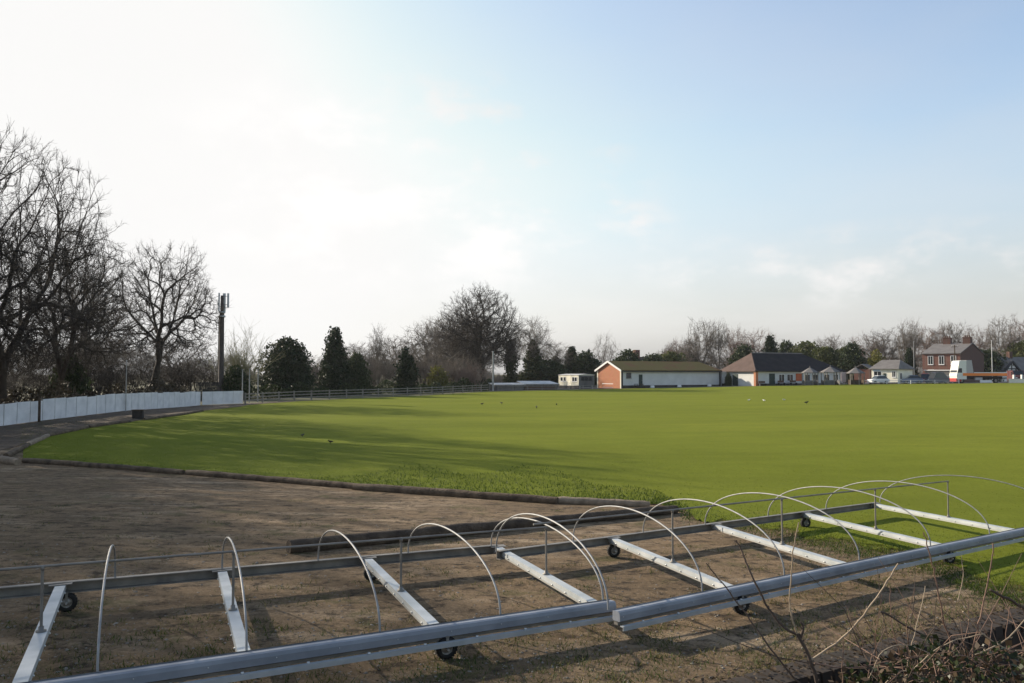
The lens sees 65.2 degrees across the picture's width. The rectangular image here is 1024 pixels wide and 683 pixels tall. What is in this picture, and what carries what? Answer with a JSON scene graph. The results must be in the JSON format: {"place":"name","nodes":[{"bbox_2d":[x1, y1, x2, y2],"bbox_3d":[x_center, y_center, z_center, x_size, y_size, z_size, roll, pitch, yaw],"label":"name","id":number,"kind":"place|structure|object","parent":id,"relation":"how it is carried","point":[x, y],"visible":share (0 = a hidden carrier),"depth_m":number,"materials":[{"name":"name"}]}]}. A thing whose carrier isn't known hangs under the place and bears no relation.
{"place":"outdoors","nodes":[
{"label":"outdoors","id":0,"kind":"place"},
{"bbox_2d":[0,401,291,449],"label":"path","id":1,"kind":"structure","parent":0,"point":[12,435],"depth_m":52.45,"materials":[{"name":"concrete"}]},
{"bbox_2d":[0,374,1023,682],"bbox_3d":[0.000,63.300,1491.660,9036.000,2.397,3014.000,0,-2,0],"label":"ground","id":2,"kind":"structure","parent":0,"point":[90,492],"depth_m":12.28,"materials":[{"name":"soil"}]},
{"bbox_2d":[6,368,47,401],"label":"bare shrub","id":3,"kind":"object","parent":2,"relation":"on","point":[9,384],"visible":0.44,"depth_m":70.54,"materials":[{"name":"brown plant"}]},
{"bbox_2d":[6,363,55,400],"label":"bare shrub","id":4,"kind":"object","parent":2,"relation":"on","point":[27,384],"visible":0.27,"depth_m":73.91,"materials":[{"name":"brown plant"}]},
{"bbox_2d":[0,200,64,379],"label":"bare tree","id":5,"kind":"object","parent":2,"relation":"on","point":[2,296],"visible":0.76,"depth_m":55.21,"materials":[{"name":"brown plant"}]},
{"bbox_2d":[5,339,84,401],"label":"bare tree","id":6,"kind":"object","parent":2,"relation":"on","point":[17,373],"visible":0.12,"depth_m":89.52,"materials":[{"name":"brown plant"}]},
{"bbox_2d":[41,353,95,396],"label":"evergreen bush","id":7,"kind":"object","parent":2,"relation":"on","point":[78,385],"visible":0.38,"depth_m":67.45,"materials":[{"name":"green plant"}]},
{"bbox_2d":[0,116,139,401],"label":"bare tree","id":8,"kind":"object","parent":2,"relation":"on","point":[74,313],"visible":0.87,"depth_m":58.17,"materials":[{"name":"brown plant"}]},
{"bbox_2d":[0,220,151,397],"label":"bare tree","id":9,"kind":"object","parent":2,"relation":"on","point":[61,375],"visible":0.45,"depth_m":65.78,"materials":[{"name":"brown plant"}]},
{"bbox_2d":[24,263,143,388],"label":"bare tree","id":10,"kind":"object","parent":2,"relation":"on","point":[121,342],"visible":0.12,"depth_m":83.66,"materials":[{"name":"brown plant"}]},
{"bbox_2d":[23,358,155,398],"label":"bare shrub","id":11,"kind":"object","parent":2,"relation":"on","point":[97,388],"visible":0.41,"depth_m":80.35,"materials":[{"name":"brown plant"}]},
{"bbox_2d":[0,377,194,403],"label":"hedge","id":12,"kind":"object","parent":2,"relation":"on","point":[159,388],"visible":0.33,"depth_m":61.00,"materials":[{"name":"plant"}]},
{"bbox_2d":[21,458,184,474],"bbox_3d":[-15.277,4.604,29.582,8.519,0.256,0.263,-1,-3,25],"label":"log","id":13,"kind":"object","parent":2,"relation":"on","point":[102,465],"visible":0.94,"depth_m":29.36,"materials":[{"name":"wood"}]},
{"bbox_2d":[75,332,154,391],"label":"bare tree","id":14,"kind":"object","parent":2,"relation":"on","point":[129,358],"visible":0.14,"depth_m":110.94,"materials":[{"name":"brown plant"}]},
{"bbox_2d":[0,391,242,425],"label":"board fence","id":15,"kind":"object","parent":2,"relation":"on","point":[29,411],"visible":0.97,"depth_m":60.56,"materials":[{"name":"wood"}]},
{"bbox_2d":[91,358,172,393],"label":"bare shrub","id":16,"kind":"object","parent":2,"relation":"on","point":[130,382],"visible":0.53,"depth_m":86.26,"materials":[{"name":"brown plant"}]},
{"bbox_2d":[98,239,231,390],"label":"bare tree","id":17,"kind":"object","parent":2,"relation":"on","point":[158,340],"visible":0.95,"depth_m":85.25,"materials":[{"name":"brown plant"}]},
{"bbox_2d":[131,355,206,391],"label":"bare shrub","id":18,"kind":"object","parent":2,"relation":"on","point":[171,377],"visible":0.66,"depth_m":95.04,"materials":[{"name":"brown plant"}]},
{"bbox_2d":[131,334,228,386],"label":"bare tree","id":19,"kind":"object","parent":2,"relation":"on","point":[173,350],"visible":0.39,"depth_m":113.22,"materials":[{"name":"brown plant"}]},
{"bbox_2d":[163,353,236,397],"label":"bare shrub","id":20,"kind":"object","parent":2,"relation":"on","point":[212,375],"visible":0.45,"depth_m":100.65,"materials":[{"name":"brown plant"}]},
{"bbox_2d":[196,382,218,400],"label":"palisade fence","id":21,"kind":"object","parent":2,"relation":"on","point":[211,386],"visible":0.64,"depth_m":92.26,"materials":[{"name":"grey"}]},
{"bbox_2d":[217,293,228,390],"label":"phone mast","id":22,"kind":"object","parent":2,"relation":"on","point":[220,372],"visible":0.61,"depth_m":94.88,"materials":[{"name":"metal"}]},
{"bbox_2d":[219,364,254,399],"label":"evergreen bush","id":23,"kind":"object","parent":2,"relation":"on","point":[232,381],"visible":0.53,"depth_m":95.08,"materials":[{"name":"green plant"}]},
{"bbox_2d":[192,315,285,398],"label":"bare tree","id":24,"kind":"object","parent":2,"relation":"on","point":[241,361],"visible":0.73,"depth_m":98.83,"materials":[{"name":"brown plant"}]},
{"bbox_2d":[184,470,352,488],"bbox_3d":[-7.988,4.474,26.002,7.592,0.238,0.271,-1,-3,28],"label":"log","id":25,"kind":"object","parent":2,"relation":"on","point":[300,481],"visible":0.86,"depth_m":25.81,"materials":[{"name":"wood"}]},
{"bbox_2d":[248,335,320,397],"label":"conifer","id":26,"kind":"object","parent":2,"relation":"on","point":[289,367],"visible":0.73,"depth_m":106.45,"materials":[{"name":"green plant"}]},
{"bbox_2d":[0,517,615,682],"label":"pitch cover frame","id":27,"kind":"object","parent":2,"relation":"on","point":[242,658],"visible":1,"depth_m":8.83,"materials":[{"name":"metal"}]},
{"bbox_2d":[313,326,357,395],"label":"conifer","id":28,"kind":"object","parent":2,"relation":"on","point":[334,367],"visible":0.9,"depth_m":111.07,"materials":[{"name":"green plant"}]},
{"bbox_2d":[199,377,491,398],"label":"hedge","id":29,"kind":"object","parent":2,"relation":"on","point":[319,389],"visible":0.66,"depth_m":111.09,"materials":[{"name":"brown plant"}]},
{"bbox_2d":[342,341,376,367],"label":"bare tree","id":30,"kind":"object","parent":2,"relation":"on","point":[354,349],"visible":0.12,"depth_m":165.56,"materials":[{"name":"brown plant"}]},
{"bbox_2d":[345,351,375,394],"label":"conifer","id":31,"kind":"object","parent":2,"relation":"on","point":[359,370],"visible":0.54,"depth_m":113.12,"materials":[{"name":"green plant"}]},
{"bbox_2d":[244,384,489,403],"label":"post and rail fence","id":32,"kind":"object","parent":2,"relation":"on","point":[346,395],"visible":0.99,"depth_m":99.96,"materials":[{"name":"wood"}]},
{"bbox_2d":[349,347,400,390],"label":"bare shrub","id":33,"kind":"object","parent":2,"relation":"on","point":[388,375],"visible":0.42,"depth_m":129.53,"materials":[{"name":"plant"}]},
{"bbox_2d":[367,322,390,385],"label":"bare tree","id":34,"kind":"object","parent":2,"relation":"on","point":[380,349],"visible":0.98,"depth_m":121.72,"materials":[{"name":"brown plant"}]},
{"bbox_2d":[366,333,427,376],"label":"bare tree","id":35,"kind":"object","parent":2,"relation":"on","point":[393,347],"visible":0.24,"depth_m":163.44,"materials":[{"name":"brown plant"}]},
{"bbox_2d":[392,346,422,393],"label":"conifer","id":36,"kind":"object","parent":2,"relation":"on","point":[407,370],"visible":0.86,"depth_m":117.41,"materials":[{"name":"green plant"}]},
{"bbox_2d":[395,320,450,383],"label":"bare tree","id":37,"kind":"object","parent":2,"relation":"on","point":[419,342],"visible":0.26,"depth_m":166.34,"materials":[{"name":"brown plant"}]},
{"bbox_2d":[388,348,479,387],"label":"bare shrub","id":38,"kind":"object","parent":2,"relation":"on","point":[421,371],"visible":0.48,"depth_m":134.42,"materials":[{"name":"plant"}]},
{"bbox_2d":[423,365,453,388],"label":"evergreen bush","id":39,"kind":"object","parent":2,"relation":"on","point":[432,377],"visible":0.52,"depth_m":131.33,"materials":[{"name":"green plant"}]},
{"bbox_2d":[410,312,476,374],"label":"bare tree","id":40,"kind":"object","parent":2,"relation":"on","point":[428,337],"visible":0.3,"depth_m":159.16,"materials":[{"name":"brown plant"}]},
{"bbox_2d":[351,483,558,503],"bbox_3d":[-1.776,4.327,22.762,6.529,0.275,0.290,-1,-3,24],"label":"log","id":41,"kind":"object","parent":2,"relation":"on","point":[457,493],"visible":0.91,"depth_m":22.59,"materials":[{"name":"wood"}]},
{"bbox_2d":[428,354,491,390],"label":"bare shrub","id":42,"kind":"object","parent":2,"relation":"on","point":[461,368],"visible":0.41,"depth_m":138.69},
{"bbox_2d":[424,301,502,371],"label":"bare tree","id":43,"kind":"object","parent":2,"relation":"on","point":[447,343],"visible":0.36,"depth_m":148.79,"materials":[{"name":"brown plant"}]},
{"bbox_2d":[448,360,489,390],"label":"bare shrub","id":44,"kind":"object","parent":2,"relation":"on","point":[470,375],"visible":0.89,"depth_m":132.83,"materials":[{"name":"brown plant"}]},
{"bbox_2d":[440,313,509,371],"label":"bare tree","id":45,"kind":"object","parent":2,"relation":"on","point":[489,366],"visible":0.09,"depth_m":168.53,"materials":[{"name":"brown plant"}]},
{"bbox_2d":[286,505,678,552],"bbox_3d":[0.096,3.914,17.122,10.116,0.576,0.302,2,-3,-37],"label":"log","id":46,"kind":"object","parent":2,"relation":"on","point":[475,527],"visible":0.73,"depth_m":16.07,"materials":[{"name":"wood"}]},
{"bbox_2d":[436,280,529,388],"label":"bare tree","id":47,"kind":"object","parent":2,"relation":"on","point":[480,337],"visible":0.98,"depth_m":143.65,"materials":[{"name":"brown plant"}]},
{"bbox_2d":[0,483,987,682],"bbox_3d":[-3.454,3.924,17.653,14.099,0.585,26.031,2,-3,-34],"label":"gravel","id":48,"kind":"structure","parent":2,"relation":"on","point":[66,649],"depth_m":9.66,"materials":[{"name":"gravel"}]},
{"bbox_2d":[3,343,1004,384],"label":"distant woods","id":49,"kind":"object","parent":2,"relation":"on","point":[498,378],"visible":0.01,"depth_m":230.49,"materials":[{"name":"plant"}]},
{"bbox_2d":[488,383,525,389],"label":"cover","id":50,"kind":"object","parent":2,"relation":"on","point":[507,386],"visible":0.67,"depth_m":134.89,"materials":[{"name":"metal"}]},
{"bbox_2d":[0,489,1023,682],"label":"leaf litter","id":51,"kind":"object","parent":2,"relation":"on","point":[805,656],"visible":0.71,"depth_m":6.06,"materials":[{"name":"plant"}]},
{"bbox_2d":[499,325,524,382],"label":"ivy tree","id":52,"kind":"object","parent":2,"relation":"on","point":[511,370],"visible":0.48,"depth_m":169.34,"materials":[{"name":"green plant"}]},
{"bbox_2d":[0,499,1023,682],"bbox_3d":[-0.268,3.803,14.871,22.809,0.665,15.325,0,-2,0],"label":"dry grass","id":53,"kind":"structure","parent":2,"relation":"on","point":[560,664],"depth_m":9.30,"materials":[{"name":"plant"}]},
{"bbox_2d":[510,316,553,380],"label":"tree","id":54,"kind":"object","parent":2,"relation":"on","point":[533,352],"visible":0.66,"depth_m":173.26,"materials":[{"name":"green plant"}]},
{"bbox_2d":[517,381,559,389],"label":"shelter","id":55,"kind":"object","parent":2,"relation":"on","point":[542,383],"visible":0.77,"depth_m":138.23,"materials":[{"name":"metal"}]},
{"bbox_2d":[515,359,574,386],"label":"evergreen bush","id":56,"kind":"object","parent":2,"relation":"on","point":[552,371],"visible":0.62,"depth_m":169.00,"materials":[{"name":"green plant"}]},
{"bbox_2d":[541,340,575,370],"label":"ivy tree","id":57,"kind":"object","parent":2,"relation":"on","point":[556,358],"visible":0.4,"depth_m":177.01,"materials":[{"name":"green plant"}]},
{"bbox_2d":[567,350,601,384],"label":"tree","id":58,"kind":"object","parent":2,"relation":"on","point":[582,363],"visible":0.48,"depth_m":176.14,"materials":[{"name":"green plant"}]},
{"bbox_2d":[558,496,649,506],"bbox_3d":[2.424,4.297,21.374,2.504,0.247,0.254,-1,-2,13],"label":"log","id":59,"kind":"object","parent":2,"relation":"on","point":[593,501],"visible":0.77,"depth_m":21.28,"materials":[{"name":"wood"}]},
{"bbox_2d":[591,332,621,364],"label":"bare tree","id":60,"kind":"object","parent":2,"relation":"on","point":[605,351],"visible":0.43,"depth_m":195.13,"materials":[{"name":"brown plant"}]},
{"bbox_2d":[612,348,641,360],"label":"evergreen tree","id":61,"kind":"object","parent":2,"relation":"on","point":[629,355],"visible":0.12,"depth_m":170.86,"materials":[{"name":"green plant"}]},
{"bbox_2d":[594,361,721,387],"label":"hall","id":62,"kind":"structure","parent":2,"relation":"on","point":[628,374],"depth_m":147.85,"materials":[{"name":"paint"}]},
{"bbox_2d":[660,351,686,361],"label":"evergreen tree","id":63,"kind":"object","parent":2,"relation":"on","point":[671,356],"visible":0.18,"depth_m":178.79,"materials":[{"name":"green plant"}]},
{"bbox_2d":[674,340,712,363],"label":"ivy tree","id":64,"kind":"object","parent":2,"relation":"on","point":[691,357],"visible":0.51,"depth_m":183.56,"materials":[{"name":"green plant"}]},
{"bbox_2d":[682,318,724,367],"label":"bare tree","id":65,"kind":"object","parent":2,"relation":"on","point":[708,346],"visible":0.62,"depth_m":188.90,"materials":[{"name":"brown plant"}]},
{"bbox_2d":[705,317,732,368],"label":"bare tree","id":66,"kind":"object","parent":2,"relation":"on","point":[723,343],"visible":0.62,"depth_m":193.70,"materials":[{"name":"brown plant"}]},
{"bbox_2d":[717,324,753,365],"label":"bare tree","id":67,"kind":"object","parent":2,"relation":"on","point":[734,345],"visible":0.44,"depth_m":199.40,"materials":[{"name":"brown plant"}]},
{"bbox_2d":[724,343,755,366],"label":"evergreen tree","id":68,"kind":"object","parent":2,"relation":"on","point":[742,351],"visible":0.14,"depth_m":177.33,"materials":[{"name":"green plant"}]},
{"bbox_2d":[490,381,1008,390],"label":"car park","id":69,"kind":"structure","parent":2,"relation":"on","point":[558,388],"depth_m":147.03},
{"bbox_2d":[559,374,593,388],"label":"static caravan","id":70,"kind":"object","parent":69,"relation":"on","point":[571,380],"visible":0.96,"depth_m":143.61,"materials":[{"name":"metal"}]},
{"bbox_2d":[923,372,949,382],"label":"parked car","id":71,"kind":"object","parent":69,"relation":"on","point":[939,377],"visible":0.92,"depth_m":150.04,"materials":[{"name":"grey paint"}]},
{"bbox_2d":[949,360,1006,382],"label":"flatbed lorry","id":72,"kind":"object","parent":69,"relation":"on","point":[961,370],"visible":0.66,"depth_m":151.19,"materials":[{"name":"white paint"}]},
{"bbox_2d":[729,328,779,355],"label":"bare tree","id":73,"kind":"object","parent":2,"relation":"on","point":[753,345],"visible":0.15,"depth_m":203.49,"materials":[{"name":"brown plant"}]},
{"bbox_2d":[761,334,778,352],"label":"evergreen tree","id":74,"kind":"object","parent":2,"relation":"on","point":[771,344],"visible":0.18,"depth_m":183.48,"materials":[{"name":"green plant"}]},
{"bbox_2d":[721,352,846,385],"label":"cricket pavilion","id":75,"kind":"structure","parent":2,"relation":"on","point":[754,368],"depth_m":152.32,"materials":[{"name":"stone"}]},
{"bbox_2d":[701,522,897,682],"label":"sapling","id":76,"kind":"object","parent":2,"relation":"on","point":[806,651],"visible":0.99,"depth_m":4.83,"materials":[{"name":"plant"}]},
{"bbox_2d":[788,340,818,356],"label":"evergreen tree","id":77,"kind":"object","parent":2,"relation":"on","point":[805,348],"visible":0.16,"depth_m":182.69,"materials":[{"name":"green plant"}]},
{"bbox_2d":[801,366,818,384],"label":"gazebo","id":78,"kind":"object","parent":2,"relation":"on","point":[807,381],"visible":0.89,"depth_m":145.21,"materials":[{"name":"grey"}]},
{"bbox_2d":[808,346,839,367],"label":"evergreen tree","id":79,"kind":"object","parent":2,"relation":"on","point":[823,354],"visible":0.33,"depth_m":176.63,"materials":[{"name":"green plant"}]},
{"bbox_2d":[821,365,840,384],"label":"gazebo","id":80,"kind":"object","parent":2,"relation":"on","point":[830,382],"visible":0.92,"depth_m":145.53,"materials":[{"name":"grey stone"}]},
{"bbox_2d":[813,333,852,355],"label":"bare tree","id":81,"kind":"object","parent":2,"relation":"on","point":[831,344],"visible":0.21,"depth_m":200.49,"materials":[{"name":"brown plant"}]},
{"bbox_2d":[836,341,867,382],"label":"evergreen tree","id":82,"kind":"object","parent":2,"relation":"on","point":[850,359],"visible":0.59,"depth_m":170.82,"materials":[{"name":"green plant"}]},
{"bbox_2d":[846,366,864,384],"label":"gazebo","id":83,"kind":"object","parent":2,"relation":"on","point":[855,370],"visible":1,"depth_m":146.06,"materials":[{"name":"grey stone"}]},
{"bbox_2d":[854,364,871,381],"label":"brick outbuilding","id":84,"kind":"structure","parent":2,"relation":"on","point":[868,373],"depth_m":162.75,"materials":[{"name":"brown brick"}]},
{"bbox_2d":[838,331,897,363],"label":"bare tree","id":85,"kind":"object","parent":2,"relation":"on","point":[866,351],"visible":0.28,"depth_m":203.23,"materials":[{"name":"brown plant"}]},
{"bbox_2d":[713,605,1023,682],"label":"hedge","id":86,"kind":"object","parent":2,"relation":"on","point":[825,674],"depth_m":5.80,"materials":[{"name":"plant"}]},
{"bbox_2d":[864,349,885,368],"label":"evergreen tree","id":87,"kind":"object","parent":2,"relation":"on","point":[874,359],"visible":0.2,"depth_m":167.64,"materials":[{"name":"green plant"}]},
{"bbox_2d":[861,326,905,359],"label":"bare tree","id":88,"kind":"object","parent":2,"relation":"on","point":[882,344],"visible":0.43,"depth_m":198.97,"materials":[{"name":"brown plant"}]},
{"bbox_2d":[869,360,914,383],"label":"clubhouse","id":89,"kind":"structure","parent":2,"relation":"on","point":[895,369],"depth_m":152.88,"materials":[{"name":"paint"}]},
{"bbox_2d":[891,319,917,361],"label":"bare tree","id":90,"kind":"object","parent":2,"relation":"on","point":[907,342],"visible":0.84,"depth_m":189.93,"materials":[{"name":"brown plant"}]},
{"bbox_2d":[801,532,1019,682],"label":"bramble bush","id":91,"kind":"object","parent":2,"relation":"on","point":[931,655],"visible":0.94,"depth_m":4.65,"materials":[{"name":"brown plant"}]},
{"bbox_2d":[904,347,919,374],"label":"evergreen tree","id":92,"kind":"object","parent":2,"relation":"on","point":[909,360],"visible":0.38,"depth_m":171.47,"materials":[{"name":"green plant"}]},
{"bbox_2d":[904,317,927,367],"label":"bare tree","id":93,"kind":"object","parent":2,"relation":"on","point":[917,339],"visible":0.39,"depth_m":195.81,"materials":[{"name":"brown plant"}]},
{"bbox_2d":[914,323,952,367],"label":"bare tree","id":94,"kind":"object","parent":2,"relation":"on","point":[924,343],"visible":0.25,"depth_m":214.93,"materials":[{"name":"brown plant"}]},
{"bbox_2d":[924,319,980,349],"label":"bare tree","id":95,"kind":"object","parent":2,"relation":"on","point":[958,334],"visible":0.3,"depth_m":214.65,"materials":[{"name":"brown plant"}]},
{"bbox_2d":[921,335,984,381],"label":"brick house","id":96,"kind":"structure","parent":2,"relation":"on","point":[937,356],"depth_m":167.43,"materials":[{"name":"brown brick"}]},
{"bbox_2d":[884,543,1023,682],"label":"bramble bush","id":97,"kind":"object","parent":2,"relation":"on","point":[995,667],"visible":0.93,"depth_m":4.55,"materials":[{"name":"brown plant"}]},
{"bbox_2d":[959,327,998,352],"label":"bare tree","id":98,"kind":"object","parent":2,"relation":"on","point":[980,342],"visible":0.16,"depth_m":204.97,"materials":[{"name":"brown plant"}]},
{"bbox_2d":[980,348,1015,381],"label":"evergreen tree","id":99,"kind":"object","parent":2,"relation":"on","point":[993,357],"visible":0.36,"depth_m":179.10,"materials":[{"name":"green plant"}]},
{"bbox_2d":[979,314,1022,356],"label":"bare tree","id":100,"kind":"object","parent":2,"relation":"on","point":[994,343],"visible":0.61,"depth_m":194.91,"materials":[{"name":"brown plant"}]},
{"bbox_2d":[984,352,1023,381],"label":"timbered house","id":101,"kind":"structure","parent":2,"relation":"on","point":[1018,362],"depth_m":178.87,"materials":[{"name":"white"}]},
{"bbox_2d":[998,340,1023,356],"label":"evergreen tree","id":102,"kind":"object","parent":2,"relation":"on","point":[1019,348],"visible":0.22,"depth_m":189.96,"materials":[{"name":"green plant"}]},
{"bbox_2d":[0,0,1023,374],"label":"sky","id":103,"kind":"structure","parent":0,"point":[629,171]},
{"bbox_2d":[23,383,1023,609],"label":"cricket field","id":104,"kind":"structure","parent":0,"point":[873,410],"depth_m":37.85,"materials":[{"name":"green plant"}]},
{"bbox_2d":[20,417,1023,604],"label":"turf blades","id":105,"kind":"object","parent":104,"relation":"on","point":[646,490],"visible":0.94,"depth_m":26.78,"materials":[{"name":"plant"}]},
{"bbox_2d":[495,475,1023,630],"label":"pitch cover frame","id":106,"kind":"object","parent":104,"relation":"on","point":[742,592],"visible":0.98,"depth_m":13.21,"materials":[{"name":"metal"}]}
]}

